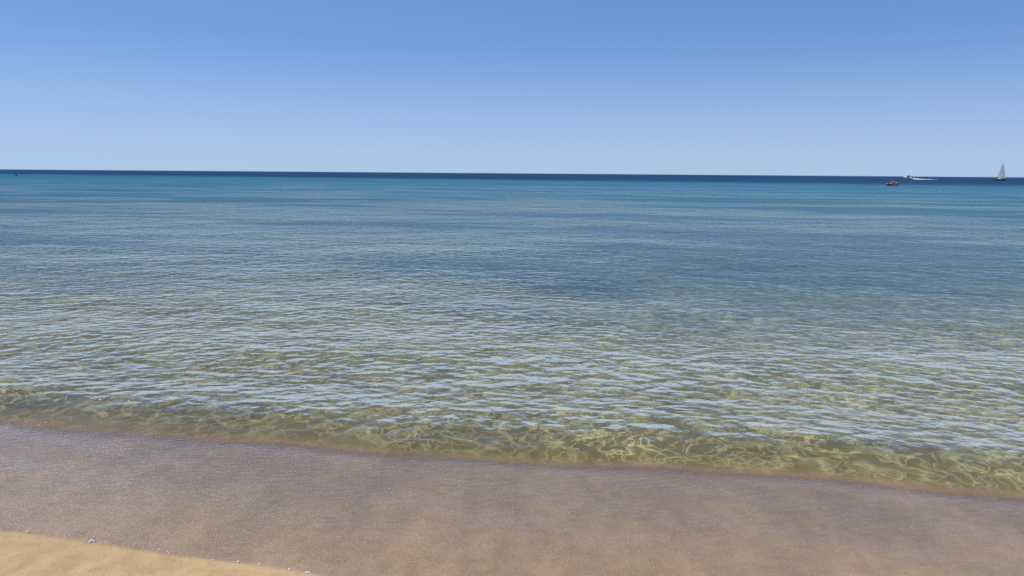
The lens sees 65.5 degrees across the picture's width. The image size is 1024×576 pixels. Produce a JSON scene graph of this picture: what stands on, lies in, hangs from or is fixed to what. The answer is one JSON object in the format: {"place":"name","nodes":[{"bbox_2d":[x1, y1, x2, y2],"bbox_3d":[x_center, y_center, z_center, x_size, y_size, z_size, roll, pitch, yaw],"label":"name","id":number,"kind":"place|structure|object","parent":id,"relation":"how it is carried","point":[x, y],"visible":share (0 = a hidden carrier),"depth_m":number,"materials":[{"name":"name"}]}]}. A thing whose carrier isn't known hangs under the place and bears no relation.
{"place":"outdoors","nodes":[
{"label":"outdoors","id":0,"kind":"place"},
{"bbox_2d":[0,528,319,575],"bbox_3d":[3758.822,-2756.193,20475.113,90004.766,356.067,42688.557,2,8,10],"label":"sand ground","id":1,"kind":"structure","parent":0,"point":[29,553],"depth_m":3.70,"materials":[{"name":"beige sand"}]},
{"bbox_2d":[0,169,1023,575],"bbox_3d":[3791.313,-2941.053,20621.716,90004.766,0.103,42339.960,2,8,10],"label":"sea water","id":2,"kind":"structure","parent":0,"point":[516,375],"depth_m":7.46,"materials":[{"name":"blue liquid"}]},
{"bbox_2d":[1,529,310,573],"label":"foam bubbles","id":3,"kind":"object","parent":2,"relation":"on","point":[167,551],"visible":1,"depth_m":3.82,"materials":[{"name":"white liquid"}]},
{"bbox_2d":[886,181,898,185],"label":"motorboat","id":4,"kind":"object","parent":2,"relation":"on","point":[891,184],"visible":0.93,"depth_m":157.11,"materials":[{"name":"red"}]},
{"bbox_2d":[994,160,1005,180],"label":"sailing yacht","id":5,"kind":"object","parent":2,"relation":"on","point":[1001,173],"visible":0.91,"depth_m":428.73,"materials":[{"name":"white fabric"}]},
{"bbox_2d":[0,0,1023,176],"label":"sky","id":6,"kind":"structure","parent":0,"point":[932,88],"materials":[{"name":"blue"}]}
]}

